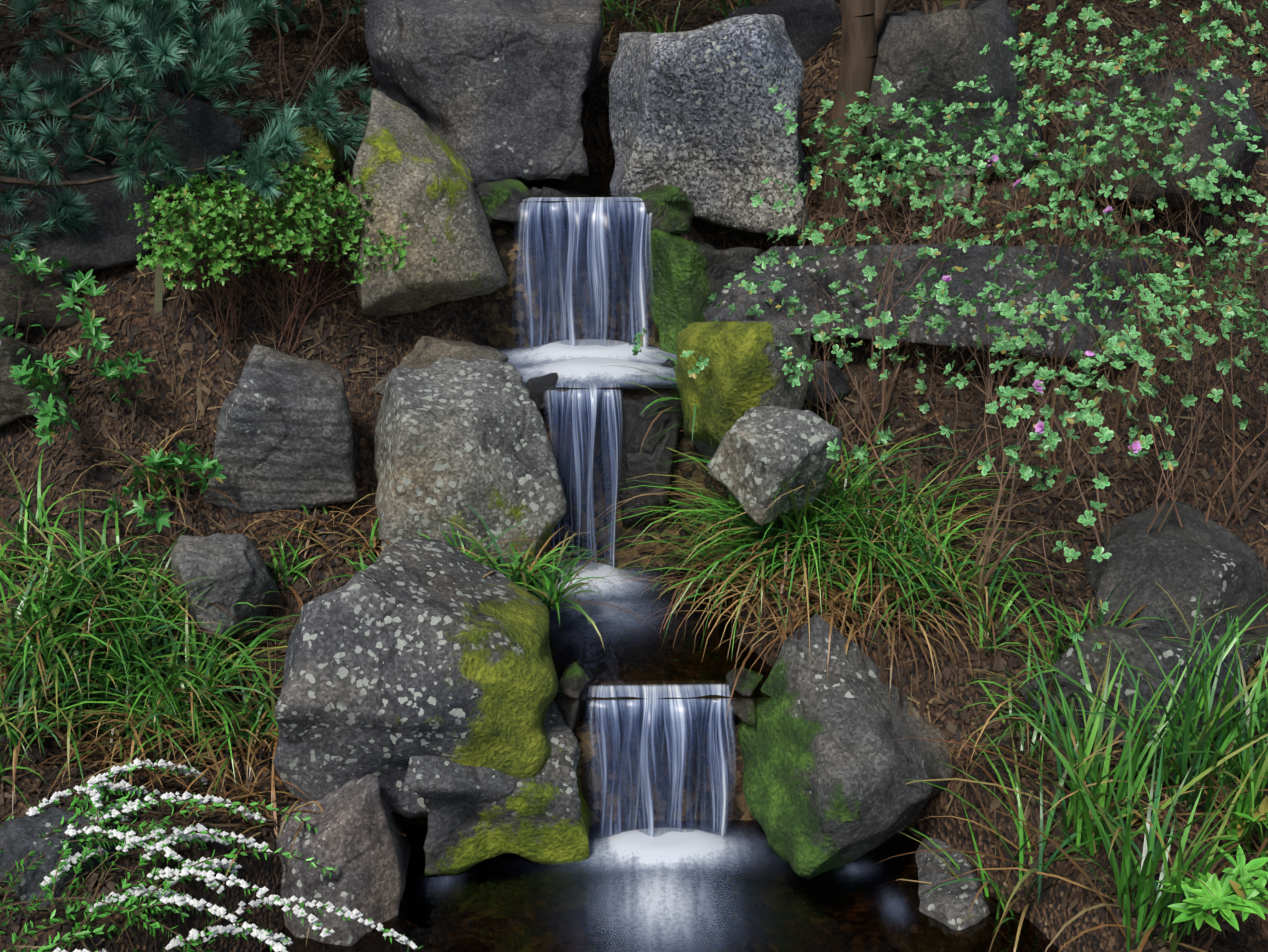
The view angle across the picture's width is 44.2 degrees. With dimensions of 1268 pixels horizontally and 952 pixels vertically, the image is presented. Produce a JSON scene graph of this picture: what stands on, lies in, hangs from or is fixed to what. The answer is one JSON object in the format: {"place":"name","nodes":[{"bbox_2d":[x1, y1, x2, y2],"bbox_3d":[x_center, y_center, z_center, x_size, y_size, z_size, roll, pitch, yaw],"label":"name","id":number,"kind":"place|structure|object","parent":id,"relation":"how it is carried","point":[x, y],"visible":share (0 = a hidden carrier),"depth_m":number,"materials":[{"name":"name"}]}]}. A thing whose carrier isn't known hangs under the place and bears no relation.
{"place":"outdoors","nodes":[
{"label":"outdoors","id":0,"kind":"place"},
{"bbox_2d":[0,0,1267,951],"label":"terrain","id":1,"kind":"structure","parent":0,"point":[498,318],"depth_m":6.91,"materials":[{"name":"brown soil"}]},
{"bbox_2d":[0,334,69,427],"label":"rock","id":2,"kind":"object","parent":1,"relation":"on","point":[15,402],"visible":0.52,"depth_m":6.66,"materials":[{"name":"grey stone"}]},
{"bbox_2d":[0,260,79,329],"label":"rock","id":3,"kind":"object","parent":1,"relation":"on","point":[45,311],"visible":0.6,"depth_m":6.97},
{"bbox_2d":[0,241,109,372],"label":"leafy shrub","id":4,"kind":"object","parent":1,"relation":"on","point":[89,324],"visible":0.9,"depth_m":6.52,"materials":[{"name":"green plant"}]},
{"bbox_2d":[0,806,128,908],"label":"rock","id":5,"kind":"object","parent":1,"relation":"on","point":[20,836],"visible":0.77,"depth_m":4.99,"materials":[{"name":"grey stone"}]},
{"bbox_2d":[8,333,155,460],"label":"leafy shrub","id":6,"kind":"object","parent":1,"relation":"on","point":[47,415],"visible":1,"depth_m":6.50,"materials":[{"name":"green plant"}]},
{"bbox_2d":[0,157,167,271],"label":"rock","id":7,"kind":"object","parent":1,"relation":"on","point":[109,240],"visible":0.62,"depth_m":7.08,"materials":[{"name":"grey stone"}]},
{"bbox_2d":[0,0,181,60],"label":"foliage","id":8,"kind":"object","parent":1,"relation":"on","point":[70,44],"visible":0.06,"depth_m":8.30,"materials":[{"name":"green plant"}]},
{"bbox_2d":[11,45,203,161],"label":"rock","id":9,"kind":"object","parent":1,"relation":"on","point":[64,63],"visible":0.19,"depth_m":7.42,"materials":[{"name":"grey stone"}]},
{"bbox_2d":[62,168,178,244],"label":"conifer branch","id":10,"kind":"object","parent":1,"relation":"on","point":[74,188],"visible":0.12,"depth_m":7.08,"materials":[{"name":"brown plant"}]},
{"bbox_2d":[73,0,207,99],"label":"rhododendron shrub","id":11,"kind":"object","parent":1,"relation":"on","point":[177,77],"visible":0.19,"depth_m":7.39,"materials":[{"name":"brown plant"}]},
{"bbox_2d":[154,246,163,313],"bbox_3d":[-2.122,-0.855,6.976,0.037,0.359,0.020,1,20,-20],"label":"wooden stake","id":12,"kind":"object","parent":1,"relation":"on","point":[159,283],"visible":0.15,"depth_m":6.97,"materials":[{"name":"brown wood"}]},
{"bbox_2d":[102,439,226,543],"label":"leafy shrub","id":13,"kind":"object","parent":1,"relation":"on","point":[157,461],"visible":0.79,"depth_m":6.44,"materials":[{"name":"green plant"}]},
{"bbox_2d":[130,90,242,191],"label":"rock","id":14,"kind":"object","parent":1,"relation":"on","point":[212,132],"visible":0.44,"depth_m":7.13,"materials":[{"name":"grey stone"}]},
{"bbox_2d":[0,0,380,284],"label":"conifer branches","id":15,"kind":"object","parent":1,"relation":"on","point":[106,128],"visible":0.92,"depth_m":6.86,"materials":[{"name":"green plant"}]},
{"bbox_2d":[0,758,421,951],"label":"spirea shrub","id":16,"kind":"object","parent":1,"relation":"on","point":[166,895],"visible":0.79,"depth_m":5.01,"materials":[{"name":"white plant"}]},
{"bbox_2d":[127,158,294,350],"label":"bright green shrub","id":17,"kind":"object","parent":1,"relation":"on","point":[171,260],"visible":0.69,"depth_m":6.75,"materials":[{"name":"green plant"}]},
{"bbox_2d":[206,0,233,46],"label":"rhododendron shrub","id":18,"kind":"object","parent":1,"relation":"on","point":[218,15],"visible":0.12,"depth_m":8.53,"materials":[{"name":"green plant"}]},
{"bbox_2d":[168,533,278,637],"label":"rock","id":19,"kind":"object","parent":1,"relation":"on","point":[230,563],"visible":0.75,"depth_m":6.14,"materials":[{"name":"grey stone"}]},
{"bbox_2d":[143,0,364,103],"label":"rhododendron shrub","id":20,"kind":"object","parent":1,"relation":"on","point":[285,14],"visible":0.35,"depth_m":7.97,"materials":[{"name":"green plant"}]},
{"bbox_2d":[203,344,358,513],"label":"layered rock","id":21,"kind":"object","parent":1,"relation":"on","point":[286,437],"visible":0.96,"depth_m":6.53,"materials":[{"name":"grey stone"}]},
{"bbox_2d":[0,490,563,942],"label":"grass","id":22,"kind":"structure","parent":1,"relation":"on","point":[152,616],"depth_m":5.87,"materials":[{"name":"green plant"}]},
{"bbox_2d":[142,139,436,350],"bbox_3d":[-1.517,-1.027,6.985,1.315,0.931,1.148,0,18,-1],"label":"bright green shrub","id":23,"kind":"object","parent":1,"relation":"on","point":[299,208],"visible":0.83,"depth_m":6.84,"materials":[{"name":"green plant"}]},
{"bbox_2d":[218,0,363,25],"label":"foliage","id":24,"kind":"object","parent":1,"relation":"on","point":[357,1],"depth_m":9.27,"materials":[{"name":"green plant"}]},
{"bbox_2d":[254,124,343,171],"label":"mossy rock","id":25,"kind":"object","parent":1,"relation":"on","point":[331,153],"visible":0.33,"depth_m":7.33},
{"bbox_2d":[281,0,370,76],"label":"rhododendron shrub","id":26,"kind":"object","parent":1,"relation":"on","point":[354,10],"visible":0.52,"depth_m":8.39,"materials":[{"name":"brown plant"}]},
{"bbox_2d":[276,775,410,945],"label":"rock","id":27,"kind":"object","parent":1,"relation":"on","point":[370,861],"visible":0.73,"depth_m":5.45,"materials":[{"name":"grey stone"}]},
{"bbox_2d":[272,538,557,817],"bbox_3d":[-0.784,0.764,5.906,1.056,0.846,1.000,6,17,-10],"label":"rock","id":28,"kind":"object","parent":1,"relation":"on","point":[439,648],"visible":0.88,"depth_m":5.57,"materials":[{"name":"grey stone"}]},
{"bbox_2d":[349,88,507,315],"bbox_3d":[-0.980,-1.189,7.253,0.690,1.184,0.735,-6,19,-17],"label":"boulder","id":29,"kind":"object","parent":1,"relation":"on","point":[412,164],"visible":0.88,"depth_m":6.98,"materials":[{"name":"grey stone"}]},
{"bbox_2d":[370,336,508,395],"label":"rock","id":30,"kind":"object","parent":1,"relation":"on","point":[427,351],"visible":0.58,"depth_m":7.03,"materials":[{"name":"grey stone"}]},
{"bbox_2d":[270,502,659,649],"bbox_3d":[-0.835,0.408,6.402,1.872,0.518,0.981,0,18,-1],"label":"grass clump","id":31,"kind":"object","parent":1,"relation":"on","point":[552,598],"depth_m":6.39,"materials":[{"name":"green plant"}]},
{"bbox_2d":[374,357,565,572],"bbox_3d":[-0.753,-0.069,6.821,0.819,0.862,0.750,-9,19,-8],"label":"boulder","id":32,"kind":"object","parent":1,"relation":"on","point":[451,436],"visible":0.9,"depth_m":6.57,"materials":[{"name":"grey stone"}]},
{"bbox_2d":[364,0,602,187],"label":"rock","id":33,"kind":"object","parent":1,"relation":"on","point":[490,90],"visible":0.88,"depth_m":7.75,"materials":[{"name":"grey stone"}]},
{"bbox_2d":[403,700,593,875],"bbox_3d":[-0.484,1.114,5.852,0.669,0.671,0.700,0,18,-1],"label":"rock","id":34,"kind":"object","parent":1,"relation":"on","point":[477,815],"visible":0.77,"depth_m":5.71,"materials":[{"name":"grey stone"}]},
{"bbox_2d":[525,373,557,409],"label":"lip rock","id":35,"kind":"object","parent":1,"relation":"on","point":[538,387],"visible":0.52,"depth_m":6.86,"materials":[{"name":"grey stone"}]},
{"bbox_2d":[528,187,566,196],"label":"rock","id":36,"kind":"object","parent":1,"relation":"on","point":[546,192],"visible":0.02,"depth_m":7.46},
{"bbox_2d":[556,662,591,730],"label":"lip rock","id":37,"kind":"object","parent":1,"relation":"on","point":[573,681],"visible":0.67,"depth_m":5.98,"materials":[{"name":"grey stone"}]},
{"bbox_2d":[500,350,676,388],"bbox_3d":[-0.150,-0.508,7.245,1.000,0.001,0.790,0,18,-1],"label":"rock ledge","id":38,"kind":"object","parent":1,"relation":"on","point":[651,385],"depth_m":6.92,"materials":[{"name":"grey stone"}]},
{"bbox_2d":[511,197,653,348],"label":"waterfall water","id":39,"kind":"structure","parent":38,"relation":"on","point":[600,215],"depth_m":7.30,"materials":[{"name":"white liquid"}]},
{"bbox_2d":[498,339,676,388],"bbox_3d":[-0.131,-0.548,7.243,1.400,0.065,0.870,0,18,-1],"label":"pool foam","id":40,"kind":"object","parent":38,"relation":"on","point":[578,363],"visible":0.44,"depth_m":7.12,"materials":[{"name":"liquid"}]},
{"bbox_2d":[519,170,688,201],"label":"pool water","id":41,"kind":"structure","parent":1,"relation":"on","point":[595,184],"depth_m":7.80,"materials":[{"name":"black liquid"}]},
{"bbox_2d":[0,0,1267,951],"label":"mulch chips","id":42,"kind":"object","parent":1,"relation":"on","point":[591,132],"visible":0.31,"depth_m":6.86,"materials":[{"name":"brown wood"}]},
{"bbox_2d":[803,359,851,405],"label":"rock","id":43,"kind":"object","parent":42,"relation":"on","point":[839,384],"visible":0.46,"depth_m":7.08,"materials":[{"name":"grey stone"}]},
{"bbox_2d":[0,341,1267,818],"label":"grass","id":44,"kind":"structure","parent":1,"relation":"on","point":[20,530],"depth_m":6.25,"materials":[{"name":"green plant"}]},
{"bbox_2d":[705,406,843,525],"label":"lichen rock","id":45,"kind":"object","parent":44,"relation":"on","point":[785,445],"visible":0.98,"depth_m":6.30,"materials":[{"name":"grey stone"}]},
{"bbox_2d":[616,359,682,527],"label":"rock","id":46,"kind":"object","parent":1,"relation":"on","point":[633,404],"depth_m":6.95,"materials":[{"name":"grey stone"}]},
{"bbox_2d":[530,568,772,699],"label":"pool water","id":47,"kind":"structure","parent":1,"relation":"on","point":[650,661],"depth_m":6.37,"materials":[{"name":"black liquid"}]},
{"bbox_2d":[545,381,621,568],"bbox_3d":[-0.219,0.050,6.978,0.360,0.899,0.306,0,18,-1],"label":"waterfall water","id":48,"kind":"structure","parent":47,"relation":"on","point":[591,402],"depth_m":6.88,"materials":[{"name":"white liquid"}]},
{"bbox_2d":[528,562,715,659],"bbox_3d":[-0.004,0.587,6.560,1.400,0.072,1.450,0,18,-1],"label":"pool foam","id":49,"kind":"object","parent":47,"relation":"on","point":[624,586],"visible":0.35,"depth_m":6.83,"materials":[{"name":"liquid"}]},
{"bbox_2d":[633,185,695,233],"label":"lip rock","id":50,"kind":"object","parent":1,"relation":"on","point":[673,217],"visible":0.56,"depth_m":7.38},
{"bbox_2d":[644,224,762,359],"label":"wet rock","id":51,"kind":"object","parent":1,"relation":"on","point":[690,277],"visible":0.48,"depth_m":7.32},
{"bbox_2d":[608,14,809,238],"bbox_3d":[0.393,-1.700,7.864,1.067,1.237,1.214,3,19,8],"label":"boulder","id":52,"kind":"object","parent":1,"relation":"on","point":[697,121],"visible":0.81,"depth_m":7.41,"materials":[{"name":"grey stone"}]},
{"bbox_2d":[675,320,810,462],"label":"mossy rock","id":53,"kind":"object","parent":1,"relation":"on","point":[741,373],"visible":0.75,"depth_m":6.52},
{"bbox_2d":[725,668,763,726],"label":"lip rock","id":54,"kind":"object","parent":1,"relation":"on","point":[744,710],"visible":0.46,"depth_m":5.97,"materials":[{"name":"grey stone"}]},
{"bbox_2d":[726,0,841,64],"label":"rock","id":55,"kind":"object","parent":1,"relation":"on","point":[811,26],"visible":0.4,"depth_m":8.83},
{"bbox_2d":[714,228,925,488],"bbox_3d":[0.820,-0.450,6.786,0.824,1.095,1.420,-8,20,-24],"label":"azalea shrub","id":56,"kind":"object","parent":1,"relation":"on","point":[819,319],"visible":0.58,"depth_m":6.59,"materials":[{"name":"green plant"}]},
{"bbox_2d":[751,75,929,245],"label":"azalea shrub","id":57,"kind":"object","parent":1,"relation":"on","point":[832,132],"visible":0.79,"depth_m":7.11,"materials":[{"name":"green plant"}]},
{"bbox_2d":[738,614,952,878],"bbox_3d":[0.838,1.037,6.027,0.870,0.998,1.000,0,18,-1],"label":"rock","id":58,"kind":"object","parent":1,"relation":"on","point":[825,788],"visible":0.85,"depth_m":5.77,"materials":[{"name":"grey stone"}]},
{"bbox_2d":[822,0,889,212],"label":"tree trunk","id":59,"kind":"object","parent":1,"relation":"on","point":[862,22],"visible":0.71,"depth_m":7.44,"materials":[{"name":"brown plant"}]},
{"bbox_2d":[629,205,1185,527],"bbox_3d":[1.023,-0.422,6.497,2.133,1.424,1.509,15,24,39],"label":"azalea shrub","id":60,"kind":"object","parent":1,"relation":"on","point":[870,321],"visible":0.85,"depth_m":6.27,"materials":[{"name":"green plant"}]},
{"bbox_2d":[789,75,1036,244],"bbox_3d":[1.217,-1.273,7.216,1.068,1.165,1.166,0,18,-1],"label":"azalea shrub","id":61,"kind":"object","parent":1,"relation":"on","point":[949,191],"visible":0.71,"depth_m":7.04,"materials":[{"name":"green plant"}]},
{"bbox_2d":[916,0,941,185],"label":"tree trunk","id":62,"kind":"object","parent":1,"relation":"on","point":[934,9],"visible":0.19,"depth_m":7.49,"materials":[{"name":"brown plant"}]},
{"bbox_2d":[704,244,1158,363],"bbox_3d":[1.490,-0.819,7.215,2.354,0.575,0.800,0,18,-1],"label":"long rock","id":63,"kind":"object","parent":1,"relation":"on","point":[910,267],"visible":0.5,"depth_m":6.98,"materials":[{"name":"grey stone"}]},
{"bbox_2d":[746,67,1130,441],"bbox_3d":[1.331,-0.935,6.796,1.362,1.629,1.901,16,24,39],"label":"azalea shrub","id":64,"kind":"object","parent":1,"relation":"on","point":[815,236],"visible":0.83,"depth_m":6.64,"materials":[{"name":"green plant"}]},
{"bbox_2d":[857,0,1042,179],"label":"rock","id":65,"kind":"object","parent":1,"relation":"on","point":[947,44],"visible":0.67,"depth_m":7.40,"materials":[{"name":"grey stone"}]},
{"bbox_2d":[915,837,988,929],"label":"rock","id":66,"kind":"object","parent":1,"relation":"on","point":[949,905],"visible":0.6,"depth_m":5.59,"materials":[{"name":"grey stone"}]},
{"bbox_2d":[935,0,968,165],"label":"tree trunk","id":67,"kind":"object","parent":1,"relation":"on","point":[963,4],"visible":0.06,"depth_m":7.48,"materials":[{"name":"brown plant"}]},
{"bbox_2d":[927,166,977,204],"bbox_3d":[1.543,-1.418,7.601,0.210,0.172,0.160,-5,19,-15],"label":"flower pot","id":68,"kind":"object","parent":1,"relation":"on","point":[960,192],"visible":0.56,"depth_m":7.55,"materials":[{"name":"grey stone"}]},
{"bbox_2d":[942,0,1019,42],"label":"rock","id":69,"kind":"object","parent":1,"relation":"on","point":[945,3],"visible":0.02,"depth_m":8.02,"materials":[{"name":"grey stone"}]},
{"bbox_2d":[1036,0,1056,152],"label":"tree trunk","id":70,"kind":"object","parent":1,"relation":"on","point":[1050,5],"visible":0.52,"depth_m":7.67,"materials":[{"name":"brown plant"}]},
{"bbox_2d":[849,68,1248,412],"bbox_3d":[1.715,-1.019,6.858,1.195,1.555,1.760,-8,20,-22],"label":"azalea shrub","id":71,"kind":"object","parent":1,"relation":"on","point":[1040,173],"visible":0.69,"depth_m":6.75,"materials":[{"name":"green plant"}]},
{"bbox_2d":[872,204,1249,650],"bbox_3d":[1.494,-0.216,5.974,1.464,1.580,1.968,11,21,29],"label":"azalea shrub","id":72,"kind":"object","parent":1,"relation":"on","point":[1135,447],"visible":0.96,"depth_m":5.70,"materials":[{"name":"green plant"}]},
{"bbox_2d":[871,531,1267,951],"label":"grass","id":73,"kind":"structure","parent":1,"relation":"on","point":[1084,802],"depth_m":5.43,"materials":[{"name":"green plant"}]},
{"bbox_2d":[898,264,1267,559],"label":"azalea shrub","id":74,"kind":"object","parent":1,"relation":"on","point":[1143,357],"visible":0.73,"depth_m":5.97,"materials":[{"name":"green plant"}]},
{"bbox_2d":[979,1,1188,246],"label":"azalea shrub","id":75,"kind":"object","parent":1,"relation":"on","point":[1056,68],"visible":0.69,"depth_m":6.92,"materials":[{"name":"green plant"}]},
{"bbox_2d":[927,154,1267,499],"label":"azalea shrub","id":76,"kind":"object","parent":1,"relation":"on","point":[1214,262],"visible":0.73,"depth_m":6.36,"materials":[{"name":"green plant"}]},
{"bbox_2d":[973,35,1267,430],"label":"azalea shrub","id":77,"kind":"object","parent":1,"relation":"on","point":[1104,148],"visible":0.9,"depth_m":6.38,"materials":[{"name":"green plant"}]},
{"bbox_2d":[995,235,1267,557],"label":"azalea shrub","id":78,"kind":"object","parent":1,"relation":"on","point":[1228,313],"visible":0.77,"depth_m":6.29,"materials":[{"name":"green plant"}]},
{"bbox_2d":[1019,625,1251,749],"bbox_3d":[1.944,0.739,5.959,0.916,0.413,0.600,0,18,-1],"label":"rock","id":79,"kind":"object","parent":1,"relation":"on","point":[1169,654],"visible":0.48,"depth_m":5.78,"materials":[{"name":"grey stone"}]},
{"bbox_2d":[1010,0,1267,247],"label":"azalea shrub","id":80,"kind":"object","parent":1,"relation":"on","point":[1217,34],"visible":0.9,"depth_m":6.94,"materials":[{"name":"green plant"}]},
{"bbox_2d":[1042,70,1267,319],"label":"azalea shrub","id":81,"kind":"object","parent":1,"relation":"on","point":[1169,159],"visible":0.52,"depth_m":6.58,"materials":[{"name":"green plant"}]},
{"bbox_2d":[1043,68,1267,208],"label":"rock","id":82,"kind":"object","parent":1,"relation":"on","point":[1247,116],"visible":0.48,"depth_m":7.12,"materials":[{"name":"grey stone"}]},
{"bbox_2d":[1072,125,1267,526],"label":"azalea shrub","id":83,"kind":"object","parent":1,"relation":"on","point":[1238,513],"visible":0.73,"depth_m":6.40,"materials":[{"name":"green plant"}]},
{"bbox_2d":[1084,500,1267,662],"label":"dark rock","id":84,"kind":"object","parent":1,"relation":"on","point":[1216,565],"visible":0.85,"depth_m":6.19,"materials":[{"name":"grey stone"}]},
{"bbox_2d":[1157,845,1267,951],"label":"leafy plant","id":85,"kind":"object","parent":1,"relation":"on","point":[1229,895],"visible":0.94,"depth_m":4.85,"materials":[{"name":"green plant"}]},
{"bbox_2d":[1211,796,1267,924],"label":"leafy plant","id":86,"kind":"object","parent":1,"relation":"on","point":[1263,809],"visible":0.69,"depth_m":5.39,"materials":[{"name":"green plant"}]},
{"bbox_3d":[-0.240,-1.292,7.515,0.751,0.104,0.350,0,18,-1],"label":"rock lip","id":87,"kind":"object","parent":1,"relation":"on","visible":0},
{"bbox_2d":[475,179,531,222],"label":"lip rock","id":88,"kind":"object","parent":87,"relation":"on","point":[501,200],"visible":0.77,"depth_m":7.30,"materials":[{"name":"grey stone"}]},
{"bbox_2d":[260,820,1060,951],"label":"pond water","id":89,"kind":"structure","parent":0,"point":[481,907],"depth_m":5.54,"materials":[{"name":"black liquid"}]},
{"bbox_2d":[585,683,735,837],"bbox_3d":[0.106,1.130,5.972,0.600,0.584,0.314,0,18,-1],"label":"waterfall water","id":90,"kind":"structure","parent":89,"relation":"on","point":[676,719],"depth_m":5.91,"materials":[{"name":"white liquid"}]},
{"bbox_2d":[423,819,913,951],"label":"water foam","id":91,"kind":"object","parent":89,"relation":"on","point":[660,897],"visible":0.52,"depth_m":5.72,"materials":[{"name":"liquid"}]},
{"bbox_2d":[595,0,764,81],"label":"top grass","id":92,"kind":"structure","parent":0,"point":[658,28],"depth_m":9.10,"materials":[{"name":"plant"}]},
{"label":"waterfall rock","id":93,"kind":"object","parent":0,"visible":0},
{"bbox_2d":[588,700,730,723],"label":"lip rock","id":94,"kind":"object","parent":93,"relation":"on","point":[592,705],"depth_m":6.09,"materials":[{"name":"grey stone"}]}
]}

